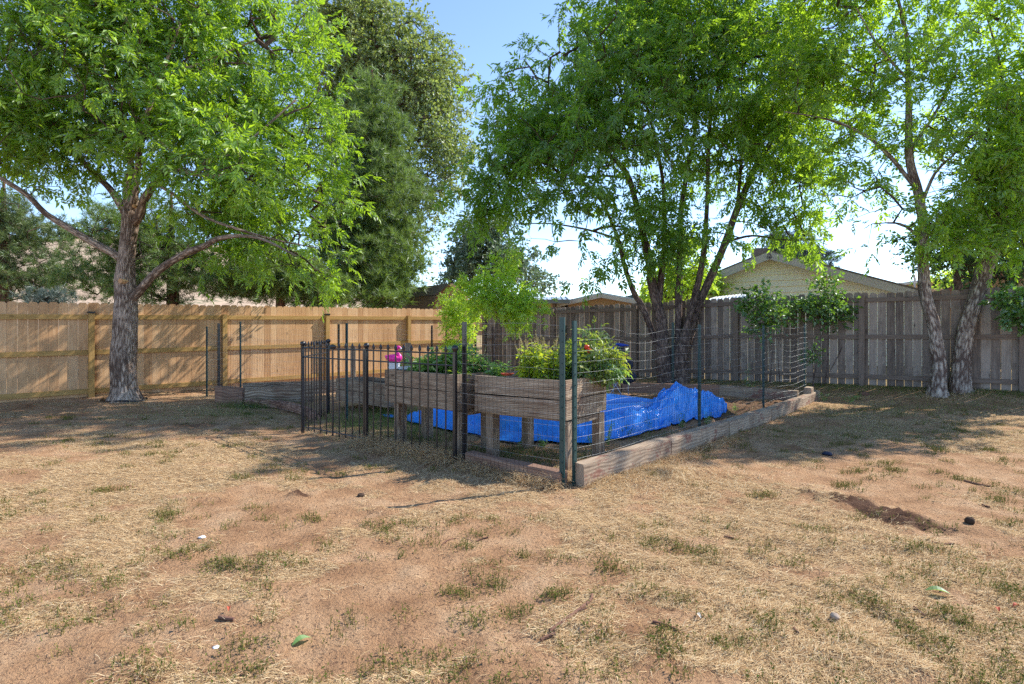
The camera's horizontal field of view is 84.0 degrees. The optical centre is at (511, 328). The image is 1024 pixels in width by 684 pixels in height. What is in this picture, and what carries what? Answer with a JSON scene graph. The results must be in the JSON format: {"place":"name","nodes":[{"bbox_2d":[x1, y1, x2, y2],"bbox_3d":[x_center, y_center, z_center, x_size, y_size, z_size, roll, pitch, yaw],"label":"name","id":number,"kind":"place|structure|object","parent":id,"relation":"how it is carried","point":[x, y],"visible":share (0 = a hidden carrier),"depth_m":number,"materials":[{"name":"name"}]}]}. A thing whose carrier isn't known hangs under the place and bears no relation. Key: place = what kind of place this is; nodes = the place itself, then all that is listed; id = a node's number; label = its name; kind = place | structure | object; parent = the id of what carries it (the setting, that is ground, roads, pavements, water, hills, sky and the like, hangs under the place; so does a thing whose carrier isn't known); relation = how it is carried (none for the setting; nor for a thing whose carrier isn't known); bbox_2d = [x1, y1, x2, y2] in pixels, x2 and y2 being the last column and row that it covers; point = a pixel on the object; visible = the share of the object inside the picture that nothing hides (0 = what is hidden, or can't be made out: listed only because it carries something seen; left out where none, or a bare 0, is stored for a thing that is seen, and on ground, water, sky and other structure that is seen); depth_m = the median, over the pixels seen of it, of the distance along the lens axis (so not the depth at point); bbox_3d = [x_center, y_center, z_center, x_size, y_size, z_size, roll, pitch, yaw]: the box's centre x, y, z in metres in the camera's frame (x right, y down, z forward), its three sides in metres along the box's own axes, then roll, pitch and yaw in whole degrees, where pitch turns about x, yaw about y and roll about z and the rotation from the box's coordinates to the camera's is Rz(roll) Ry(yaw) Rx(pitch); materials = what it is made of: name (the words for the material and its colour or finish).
{"place":"outdoors","nodes":[
{"label":"outdoors","id":0,"kind":"place"},
{"bbox_2d":[10,237,387,334],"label":"hill","id":1,"kind":"structure","parent":0,"point":[216,301],"depth_m":170.58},
{"bbox_2d":[0,335,1023,683],"bbox_3d":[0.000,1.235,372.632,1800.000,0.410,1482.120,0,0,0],"label":"ground","id":2,"kind":"structure","parent":0,"point":[882,493],"depth_m":3.79,"materials":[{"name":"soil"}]},
{"bbox_2d":[7,282,80,378],"bbox_3d":[-11.903,0.133,14.499,1.601,2.740,1.312,0,0,-28],"label":"pine","id":3,"kind":"object","parent":2,"relation":"on","point":[48,296],"visible":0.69,"depth_m":14.37,"materials":[{"name":"green plant"}]},
{"bbox_2d":[0,182,90,366],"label":"pine tree","id":4,"kind":"object","parent":2,"relation":"on","point":[21,225],"visible":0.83,"depth_m":18.59,"materials":[{"name":"green plant"}]},
{"bbox_2d":[101,397,147,402],"bbox_3d":[-7.113,1.308,10.347,0.758,0.086,0.337,0,0,-13],"label":"tree ring","id":5,"kind":"object","parent":2,"relation":"on","point":[132,401],"visible":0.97,"depth_m":10.27,"materials":[{"name":"black plastic"}]},
{"bbox_2d":[40,185,229,305],"bbox_3d":[-10.982,-1.442,17.339,6.219,5.894,4.096,0,0,0],"label":"pine tree","id":6,"kind":"object","parent":2,"relation":"on","point":[175,279],"visible":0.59,"depth_m":16.74,"materials":[{"name":"green plant"}]},
{"bbox_2d":[0,0,385,402],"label":"ash tree","id":7,"kind":"object","parent":2,"relation":"on","point":[37,94],"visible":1,"depth_m":10.19,"materials":[{"name":"green plant"}]},
{"bbox_2d":[218,615,234,620],"bbox_3d":[-1.355,1.372,2.693,0.093,0.019,0.023,0,0,19],"label":"stick","id":8,"kind":"object","parent":2,"relation":"on","point":[227,618],"visible":1,"depth_m":2.69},
{"bbox_2d":[215,386,244,403],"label":"landscape timber","id":9,"kind":"object","parent":2,"relation":"on","point":[220,392],"visible":0.72,"depth_m":10.41,"materials":[{"name":"wood"}]},
{"bbox_2d":[0,301,475,402],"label":"cedar fence","id":10,"kind":"object","parent":2,"relation":"on","point":[171,356],"visible":0.62,"depth_m":11.79,"materials":[{"name":"brown wood"}]},
{"bbox_2d":[206,322,347,427],"bbox_3d":[-4.147,0.654,9.743,0.868,1.585,4.712,0,0,-43],"label":"wire fence","id":11,"kind":"object","parent":2,"relation":"on","point":[284,344],"visible":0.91,"depth_m":9.14,"materials":[{"name":"metal"}]},
{"bbox_2d":[245,386,312,402],"bbox_3d":[-4.295,1.242,10.524,1.179,0.334,0.061,0,0,-22],"label":"landscape timber","id":12,"kind":"object","parent":2,"relation":"on","point":[262,392],"visible":0.59,"depth_m":10.49,"materials":[{"name":"grey wood"}]},
{"bbox_2d":[195,225,366,307],"bbox_3d":[-6.866,-0.982,16.974,5.368,4.971,3.297,0,0,0],"label":"pine tree","id":13,"kind":"object","parent":2,"relation":"on","point":[280,289],"visible":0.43,"depth_m":16.43,"materials":[{"name":"green plant"}]},
{"bbox_2d":[244,399,319,420],"bbox_3d":[-3.753,1.325,9.450,2.528,0.175,0.412,0,0,43],"label":"curved log","id":14,"kind":"object","parent":2,"relation":"on","point":[278,404],"visible":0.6,"depth_m":9.63,"materials":[{"name":"brown wood"}]},
{"bbox_2d":[243,380,335,393],"bbox_3d":[-4.475,1.234,11.750,1.968,0.308,0.059,0,0,-27],"label":"landscape timber","id":15,"kind":"object","parent":2,"relation":"on","point":[258,384],"visible":0.43,"depth_m":11.67,"materials":[{"name":"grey wood"}]},
{"bbox_2d":[292,635,308,644],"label":"fallen leaf","id":16,"kind":"object","parent":2,"relation":"on","point":[298,638],"visible":1,"depth_m":2.53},
{"bbox_2d":[300,339,368,440],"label":"iron gate","id":17,"kind":"structure","parent":2,"relation":"on","point":[365,387],"depth_m":7.45,"materials":[{"name":"metal"}]},
{"bbox_2d":[211,323,460,394],"bbox_3d":[-3.745,0.638,13.668,6.498,1.493,0.560,0,0,-43],"label":"wire fence","id":18,"kind":"object","parent":2,"relation":"on","point":[338,342],"visible":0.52,"depth_m":12.57,"materials":[{"name":"black metal"}]},
{"bbox_2d":[350,346,355,376],"bbox_3d":[-3.518,0.921,12.598,0.113,1.063,0.045,0,0,0],"label":"wooden stake","id":19,"kind":"object","parent":2,"relation":"on","point":[354,364],"visible":0.5,"depth_m":12.58,"materials":[{"name":"grey wood"}]},
{"bbox_2d":[336,376,393,407],"bbox_3d":[-2.365,1.073,9.821,1.505,0.387,0.605,0,0,41],"label":"raised planter","id":20,"kind":"object","parent":2,"relation":"on","point":[356,391],"visible":0.48,"depth_m":9.65,"materials":[{"name":"grey wood"}]},
{"bbox_2d":[301,63,439,308],"bbox_3d":[-4.944,-4.001,19.916,5.100,11.007,5.381,0,0,0],"label":"ponderosa pine","id":21,"kind":"object","parent":2,"relation":"on","point":[386,267],"visible":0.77,"depth_m":19.16,"materials":[{"name":"green plant"}]},
{"bbox_2d":[284,0,490,284],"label":"cottonwood","id":22,"kind":"object","parent":2,"relation":"on","point":[386,51],"visible":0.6,"depth_m":25.90,"materials":[{"name":"plant"}]},
{"bbox_2d":[405,343,410,365],"bbox_3d":[-1.993,0.862,10.901,0.104,1.179,0.043,0,0,0],"label":"wooden stake","id":23,"kind":"object","parent":2,"relation":"on","point":[407,346],"visible":0.36,"depth_m":10.88,"materials":[{"name":"grey wood"}]},
{"bbox_2d":[367,343,457,463],"bbox_3d":[-1.143,0.810,6.356,1.517,1.280,0.072,0,0,40],"label":"iron fence panel","id":24,"kind":"object","parent":2,"relation":"on","point":[454,350],"visible":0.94,"depth_m":6.14,"materials":[{"name":"metal"}]},
{"bbox_2d":[394,283,468,309],"bbox_3d":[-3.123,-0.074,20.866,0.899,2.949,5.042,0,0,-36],"label":"gambrel shed","id":25,"kind":"structure","parent":2,"relation":"on","point":[421,300],"depth_m":20.10,"materials":[{"name":"wood"}]},
{"bbox_2d":[385,369,485,455],"bbox_3d":[-0.872,0.962,6.752,1.272,0.935,0.627,0,0,41],"label":"raised planter","id":26,"kind":"object","parent":2,"relation":"on","point":[423,394],"visible":0.58,"depth_m":6.50,"materials":[{"name":"grey wood"}]},
{"bbox_2d":[389,363,399,368],"bbox_3d":[-1.491,0.482,7.200,0.135,0.106,0.120,0,0,0],"label":"white pot","id":27,"kind":"object","parent":26,"relation":"on","point":[391,365],"visible":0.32,"depth_m":7.14,"materials":[{"name":"ceramic"}]},
{"bbox_2d":[385,346,401,361],"bbox_3d":[-1.499,0.326,7.200,0.226,0.222,0.118,0,0,0],"label":"pink flamingo","id":28,"kind":"object","parent":27,"relation":"on","point":[398,357],"visible":0.75,"depth_m":7.17,"materials":[{"name":"plastic"}]},
{"bbox_2d":[400,350,415,365],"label":"leafy plant","id":29,"kind":"object","parent":26,"relation":"on","point":[406,359],"visible":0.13,"depth_m":8.52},
{"bbox_2d":[406,354,433,372],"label":"leafy plant","id":30,"kind":"object","parent":26,"relation":"on","point":[413,367],"visible":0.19,"depth_m":6.79,"materials":[{"name":"plant"}]},
{"bbox_2d":[414,347,449,372],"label":"leafy plant","id":31,"kind":"object","parent":26,"relation":"on","point":[423,368],"visible":0.56,"depth_m":6.62,"materials":[{"name":"plant"}]},
{"bbox_2d":[433,342,478,373],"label":"leafy plant","id":32,"kind":"object","parent":26,"relation":"on","point":[449,359],"visible":0.32,"depth_m":6.58,"materials":[{"name":"plant"}]},
{"bbox_2d":[447,368,470,380],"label":"leafy plant","id":33,"kind":"object","parent":26,"relation":"on","point":[458,372],"visible":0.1,"depth_m":6.33,"materials":[{"name":"green plant"}]},
{"bbox_2d":[447,344,487,373],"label":"leafy plant","id":34,"kind":"object","parent":26,"relation":"on","point":[472,367],"visible":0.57,"depth_m":6.45,"materials":[{"name":"plant"}]},
{"bbox_2d":[459,346,490,372],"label":"leafy plant","id":35,"kind":"object","parent":26,"relation":"on","point":[478,366],"visible":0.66,"depth_m":6.53,"materials":[{"name":"plant"}]},
{"bbox_2d":[428,286,486,355],"bbox_3d":[-1.232,0.095,12.986,1.265,2.151,1.187,0,0,-24],"label":"locust sapling","id":36,"kind":"object","parent":2,"relation":"on","point":[454,319],"visible":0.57,"depth_m":12.84,"materials":[{"name":"plant"}]},
{"bbox_2d":[438,237,558,360],"bbox_3d":[-0.287,-0.368,12.017,2.173,3.065,1.977,0,0,-33],"label":"ash sapling","id":37,"kind":"object","parent":2,"relation":"on","point":[496,297],"visible":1,"depth_m":11.77,"materials":[{"name":"green plant"}]},
{"bbox_2d":[433,207,570,296],"bbox_3d":[-0.619,-3.385,38.162,9.233,9.794,7.427,0,0,0],"label":"distant elm","id":38,"kind":"object","parent":2,"relation":"on","point":[458,261],"visible":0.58,"depth_m":36.79,"materials":[{"name":"plant"}]},
{"bbox_2d":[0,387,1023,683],"bbox_3d":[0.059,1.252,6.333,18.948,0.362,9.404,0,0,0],"label":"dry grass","id":39,"kind":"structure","parent":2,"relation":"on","point":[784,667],"depth_m":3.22,"materials":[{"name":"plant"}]},
{"bbox_2d":[0,405,1023,683],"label":"weed tufts","id":40,"kind":"object","parent":2,"relation":"on","point":[1012,589],"visible":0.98,"depth_m":3.02,"materials":[{"name":"plant"}]},
{"bbox_2d":[465,450,567,486],"bbox_3d":[0.009,1.339,5.459,1.218,0.149,0.120,0,0,42],"label":"landscape timber","id":41,"kind":"object","parent":2,"relation":"on","point":[540,470],"visible":0.78,"depth_m":5.34,"materials":[{"name":"wood"}]},
{"bbox_2d":[458,317,564,486],"bbox_3d":[-0.050,0.675,5.448,1.338,1.550,0.126,0,0,42],"label":"wire fence","id":42,"kind":"object","parent":41,"relation":"on","point":[561,376],"visible":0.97,"depth_m":5.32,"materials":[{"name":"black metal"}]},
{"bbox_2d":[471,296,569,334],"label":"long metal roof building","id":43,"kind":"structure","parent":2,"relation":"on","point":[561,299],"depth_m":24.25,"materials":[{"name":"beige paint"}]},
{"bbox_2d":[475,371,606,471],"bbox_3d":[0.313,0.965,6.131,1.124,0.930,0.885,0,0,35],"label":"raised planter","id":44,"kind":"object","parent":2,"relation":"on","point":[510,394],"visible":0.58,"depth_m":5.85,"materials":[{"name":"grey wood"}]},
{"bbox_2d":[485,360,513,376],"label":"leafy plant","id":45,"kind":"object","parent":44,"relation":"on","point":[498,368],"visible":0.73,"depth_m":6.23,"materials":[{"name":"plant"}]},
{"bbox_2d":[500,373,513,375],"bbox_3d":[-0.050,0.477,5.950,0.150,0.024,0.148,0,0,0],"label":"clay saucer","id":46,"kind":"object","parent":44,"relation":"on","point":[507,374],"visible":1,"depth_m":5.91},
{"bbox_2d":[513,333,544,378],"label":"basil plant","id":47,"kind":"object","parent":44,"relation":"on","point":[521,373],"visible":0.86,"depth_m":5.78,"materials":[{"name":"green plant"}]},
{"bbox_2d":[516,338,546,377],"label":"basil plant","id":48,"kind":"object","parent":44,"relation":"on","point":[532,350],"visible":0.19,"depth_m":6.07,"materials":[{"name":"green plant"}]},
{"bbox_2d":[523,330,558,379],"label":"basil plant","id":49,"kind":"object","parent":44,"relation":"on","point":[540,370],"visible":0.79,"depth_m":5.77,"materials":[{"name":"green plant"}]},
{"bbox_2d":[543,334,569,379],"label":"basil plant","id":50,"kind":"object","parent":44,"relation":"on","point":[550,370],"visible":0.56,"depth_m":5.85,"materials":[{"name":"green plant"}]},
{"bbox_2d":[552,338,601,379],"bbox_3d":[0.691,0.370,6.040,0.581,0.592,0.587,0,0,0],"label":"tomato plant","id":51,"kind":"object","parent":44,"relation":"on","point":[568,374],"visible":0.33,"depth_m":5.94,"materials":[{"name":"green plant"}]},
{"bbox_2d":[570,316,615,379],"bbox_3d":[0.846,0.245,6.130,0.514,0.772,0.635,0,0,0],"label":"tomato plant","id":52,"kind":"object","parent":44,"relation":"on","point":[586,331],"visible":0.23,"depth_m":6.18,"materials":[{"name":"green plant"}]},
{"bbox_2d":[565,336,624,384],"bbox_3d":[0.859,0.366,5.905,0.634,0.583,0.652,0,0,0],"label":"tomato plant","id":53,"kind":"object","parent":44,"relation":"on","point":[590,352],"visible":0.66,"depth_m":5.87,"materials":[{"name":"green plant"}]},
{"bbox_2d":[582,348,632,393],"bbox_3d":[1.017,0.444,6.077,0.619,0.508,0.641,0,0,0],"label":"tomato plant","id":54,"kind":"object","parent":44,"relation":"on","point":[622,364],"visible":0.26,"depth_m":6.01,"materials":[{"name":"green plant"}]},
{"bbox_2d":[596,358,632,389],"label":"tomato plant","id":55,"kind":"object","parent":44,"relation":"on","point":[619,377],"visible":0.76,"depth_m":5.89,"materials":[{"name":"plant"}]},
{"bbox_2d":[62,376,1023,467],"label":"green grass","id":56,"kind":"structure","parent":2,"relation":"on","point":[415,409],"depth_m":8.71,"materials":[{"name":"plant"}]},
{"bbox_2d":[538,433,547,446],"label":"weed","id":57,"kind":"object","parent":2,"relation":"on","point":[542,442],"visible":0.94,"depth_m":6.69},
{"bbox_2d":[92,380,994,492],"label":"long dry grass","id":58,"kind":"structure","parent":2,"relation":"on","point":[396,448],"depth_m":5.99,"materials":[{"name":"plant"}]},
{"bbox_2d":[540,632,555,641],"bbox_3d":[0.160,1.382,2.554,0.079,0.023,0.023,0,0,-26],"label":"stick","id":59,"kind":"object","parent":2,"relation":"on","point":[549,635],"visible":1,"depth_m":2.55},
{"bbox_2d":[383,381,727,442],"bbox_3d":[0.712,1.083,8.082,5.533,0.584,2.496,0,0,0],"label":"tarp","id":60,"kind":"object","parent":2,"relation":"on","point":[639,427],"visible":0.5,"depth_m":7.76,"materials":[{"name":"plastic"}]},
{"bbox_2d":[606,393,651,414],"bbox_3d":[1.221,1.186,8.336,2.276,0.408,1.008,0,0,-14],"label":"tarp","id":61,"kind":"object","parent":60,"relation":"on","point":[628,401],"visible":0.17,"depth_m":8.59,"materials":[{"name":"blue plastic"}]},
{"bbox_2d":[549,593,592,631],"bbox_3d":[0.313,1.373,2.752,0.062,0.022,0.423,0,0,35],"label":"stick","id":62,"kind":"object","parent":2,"relation":"on","point":[579,609],"visible":0.94,"depth_m":2.75,"materials":[{"name":"wood"}]},
{"bbox_2d":[314,450,846,531],"bbox_3d":[0.145,1.375,5.456,5.849,0.108,2.432,0,0,15],"label":"straw drift","id":63,"kind":"object","parent":2,"relation":"on","point":[671,479],"visible":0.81,"depth_m":5.21,"materials":[{"name":"beige plant"}]},
{"bbox_2d":[556,293,636,326],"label":"house","id":64,"kind":"structure","parent":2,"relation":"on","point":[604,299],"depth_m":23.89,"materials":[{"name":"beige paint"}]},
{"bbox_2d":[604,420,613,444],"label":"weed","id":65,"kind":"object","parent":2,"relation":"on","point":[608,440],"visible":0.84,"depth_m":6.86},
{"bbox_2d":[606,383,621,390],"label":"landscape timber","id":66,"kind":"object","parent":2,"relation":"on","point":[618,386],"visible":0.08,"depth_m":12.25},
{"bbox_2d":[575,437,670,487],"bbox_3d":[1.137,1.306,5.658,0.140,0.223,1.630,0,0,43],"label":"landscape timber","id":67,"kind":"object","parent":2,"relation":"on","point":[619,460],"visible":0.88,"depth_m":5.48,"materials":[{"name":"wood"}]},
{"bbox_2d":[610,343,636,394],"bbox_3d":[2.189,0.795,11.184,0.536,1.021,0.281,0,0,0],"label":"folded camp chair","id":68,"kind":"object","parent":2,"relation":"on","point":[629,362],"visible":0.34,"depth_m":11.11,"materials":[{"name":"blue fabric"}]},
{"bbox_2d":[474,322,799,388],"bbox_3d":[1.997,0.634,13.003,8.364,1.532,0.312,0,0,39],"label":"wire fence","id":69,"kind":"object","parent":2,"relation":"on","point":[672,358],"visible":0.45,"depth_m":12.00,"materials":[{"name":"black metal"}]},
{"bbox_2d":[429,0,869,383],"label":"multi stem ash","id":70,"kind":"object","parent":2,"relation":"on","point":[721,40],"visible":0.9,"depth_m":12.04,"materials":[{"name":"green plant"}]},
{"bbox_2d":[652,620,677,630],"bbox_3d":[0.715,1.385,2.656,0.128,0.016,0.012,0,0,42],"label":"stick","id":71,"kind":"object","parent":2,"relation":"on","point":[654,621],"visible":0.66,"depth_m":2.67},
{"bbox_2d":[622,383,719,394],"bbox_3d":[3.282,1.247,11.825,1.960,0.228,0.127,0,0,22],"label":"landscape timber","id":72,"kind":"object","parent":2,"relation":"on","point":[652,389],"visible":0.54,"depth_m":11.89,"materials":[{"name":"wood"}]},
{"bbox_2d":[676,413,685,427],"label":"weed","id":73,"kind":"object","parent":2,"relation":"on","point":[682,422],"visible":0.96,"depth_m":8.00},
{"bbox_2d":[639,225,726,312],"bbox_3d":[5.012,-0.808,17.042,2.450,4.626,2.826,0,0,0],"label":"bright bush","id":74,"kind":"object","parent":2,"relation":"on","point":[690,272],"visible":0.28,"depth_m":16.57,"materials":[{"name":"green plant"}]},
{"bbox_2d":[636,272,736,305],"bbox_3d":[5.979,-0.328,20.051,3.484,3.669,2.610,0,0,0],"label":"pale bush","id":75,"kind":"object","parent":2,"relation":"on","point":[643,296],"visible":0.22,"depth_m":19.64,"materials":[{"name":"green plant"}]},
{"bbox_2d":[572,321,806,485],"bbox_3d":[2.916,0.687,7.782,0.191,1.524,7.212,0,0,42],"label":"wire fence","id":76,"kind":"object","parent":2,"relation":"on","point":[574,390],"visible":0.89,"depth_m":6.63,"materials":[{"name":"metal"}]},
{"bbox_2d":[666,420,728,456],"bbox_3d":[2.236,1.310,6.856,0.137,0.214,1.580,0,0,42],"label":"landscape timber","id":77,"kind":"object","parent":2,"relation":"on","point":[692,438],"visible":0.88,"depth_m":6.73,"materials":[{"name":"wood"}]},
{"bbox_2d":[704,412,711,423],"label":"weed","id":78,"kind":"object","parent":2,"relation":"on","point":[706,418],"visible":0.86,"depth_m":8.31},
{"bbox_2d":[704,292,762,367],"bbox_3d":[6.736,0.135,17.110,1.697,2.530,1.160,0,0,42],"label":"porch awning","id":79,"kind":"object","parent":2,"relation":"on","point":[729,296],"visible":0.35,"depth_m":17.20,"materials":[{"name":"metal"}]},
{"bbox_2d":[722,407,770,435],"bbox_3d":[3.333,1.308,8.054,0.138,0.209,1.630,0,0,42],"label":"landscape timber","id":80,"kind":"object","parent":2,"relation":"on","point":[750,419],"visible":0.89,"depth_m":7.97,"materials":[{"name":"wood"}]},
{"bbox_2d":[482,287,1023,391],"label":"weathered fence","id":81,"kind":"object","parent":2,"relation":"on","point":[992,341],"visible":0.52,"depth_m":11.73,"materials":[{"name":"wood"}]},
{"bbox_2d":[719,385,798,400],"bbox_3d":[4.718,1.237,10.925,1.453,0.213,0.131,0,0,44],"label":"landscape timber","id":82,"kind":"object","parent":2,"relation":"on","point":[736,391],"visible":0.83,"depth_m":10.90,"materials":[{"name":"wood"}]},
{"bbox_2d":[727,277,801,383],"bbox_3d":[5.138,0.045,11.557,1.428,2.220,1.043,0,0,0],"label":"lilac shrub","id":83,"kind":"object","parent":2,"relation":"on","point":[766,310],"visible":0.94,"depth_m":11.52,"materials":[{"name":"green plant"}]},
{"bbox_2d":[765,397,802,419],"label":"landscape timber","id":84,"kind":"object","parent":2,"relation":"on","point":[784,408],"visible":0.91,"depth_m":9.13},
{"bbox_2d":[645,248,950,365],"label":"gabled house","id":85,"kind":"structure","parent":2,"relation":"on","point":[788,277],"depth_m":18.55,"materials":[{"name":"beige"}]},
{"bbox_2d":[760,228,845,267],"bbox_3d":[13.753,-1.735,27.136,4.048,6.479,4.006,0,0,0],"label":"spruce tree","id":86,"kind":"object","parent":2,"relation":"on","point":[824,255],"visible":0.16,"depth_m":26.29,"materials":[{"name":"green plant"}]},
{"bbox_2d":[798,390,819,406],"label":"landscape timber","id":87,"kind":"object","parent":2,"relation":"on","point":[809,398],"visible":0.73,"depth_m":10.13,"materials":[{"name":"wood"}]},
{"bbox_2d":[804,386,813,393],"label":"landscape timber","id":88,"kind":"object","parent":2,"relation":"on","point":[808,389],"visible":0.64,"depth_m":10.29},
{"bbox_2d":[797,336,826,387],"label":"shrub","id":89,"kind":"object","parent":2,"relation":"on","point":[815,359],"visible":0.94,"depth_m":10.97,"materials":[{"name":"green plant"}]},
{"bbox_2d":[779,263,862,386],"bbox_3d":[6.328,-0.081,11.587,1.689,2.547,1.348,0,0,24],"label":"lilac shrub","id":90,"kind":"object","parent":2,"relation":"on","point":[811,308],"visible":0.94,"depth_m":11.47,"materials":[{"name":"green plant"}]},
{"bbox_2d":[822,451,831,455],"bbox_3d":[3.502,1.389,6.320,0.110,0.054,0.105,0,0,0],"label":"dark clod","id":91,"kind":"object","parent":2,"relation":"on","point":[827,453],"visible":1,"depth_m":6.29,"materials":[{"name":"black soil"}]},
{"bbox_2d":[830,612,839,619],"bbox_3d":[1.548,1.381,2.727,0.043,0.039,0.042,0,0,-26],"label":"round stone","id":92,"kind":"object","parent":2,"relation":"on","point":[836,615],"visible":0.99,"depth_m":2.72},
{"bbox_2d":[841,395,854,401],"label":"weed","id":93,"kind":"object","parent":2,"relation":"on","point":[849,398],"visible":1,"depth_m":10.21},
{"bbox_2d":[857,391,869,395],"bbox_3d":[6.618,1.238,10.700,0.195,0.119,0.195,0,0,0],"label":"half buried stone","id":94,"kind":"object","parent":2,"relation":"on","point":[863,393],"visible":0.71,"depth_m":10.64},
{"bbox_2d":[750,0,1023,397],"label":"slim ash","id":95,"kind":"object","parent":2,"relation":"on","point":[825,55],"visible":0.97,"depth_m":10.11,"materials":[{"name":"green plant"}]},
{"bbox_2d":[913,606,924,616],"bbox_3d":[2.017,1.401,2.816,0.014,0.021,0.073,0,0,0],"label":"stick","id":96,"kind":"object","parent":2,"relation":"on","point":[922,613],"visible":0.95,"depth_m":2.81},
{"bbox_2d":[900,281,953,291],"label":"grey roof house","id":97,"kind":"structure","parent":2,"relation":"on","point":[908,284],"depth_m":36.18,"materials":[{"name":"beige paint"}]},
{"bbox_2d":[926,586,949,593],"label":"fallen leaf","id":98,"kind":"object","parent":2,"relation":"on","point":[935,588],"visible":1,"depth_m":3.00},
{"bbox_2d":[880,198,1023,315],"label":"elm tree","id":99,"kind":"object","parent":2,"relation":"on","point":[969,263],"visible":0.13,"depth_m":15.42,"materials":[{"name":"green plant"}]},
{"bbox_2d":[930,267,973,288],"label":"green tree","id":100,"kind":"object","parent":2,"relation":"on","point":[948,278],"visible":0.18,"depth_m":30.23,"materials":[{"name":"green plant"}]},
{"bbox_2d":[899,0,1023,393],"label":"leaning tree","id":101,"kind":"object","parent":2,"relation":"on","point":[960,379],"visible":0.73,"depth_m":9.80,"materials":[{"name":"green plant"}]},
{"bbox_2d":[964,516,974,523],"bbox_3d":[3.283,1.376,4.080,0.059,0.057,0.064,0,0,0],"label":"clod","id":102,"kind":"object","parent":2,"relation":"on","point":[969,520],"visible":1,"depth_m":4.06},
{"bbox_2d":[964,480,989,486],"bbox_3d":[4.171,1.391,5.109,0.029,0.020,0.197,0,0,-29],"label":"stick","id":103,"kind":"object","parent":2,"relation":"on","point":[976,483],"visible":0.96,"depth_m":5.10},
{"bbox_2d":[940,269,1023,362],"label":"brown house","id":104,"kind":"structure","parent":2,"relation":"on","point":[951,288],"depth_m":17.84,"materials":[{"name":"beige paint"}]},
{"bbox_2d":[977,283,1023,336],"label":"leafy bough shrub","id":105,"kind":"object","parent":2,"relation":"on","point":[1012,310],"visible":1,"depth_m":9.59,"materials":[{"name":"green plant"}]},
{"bbox_2d":[0,0,1023,298],"label":"sky","id":106,"kind":"structure","parent":0,"point":[485,26],"materials":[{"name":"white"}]}
]}

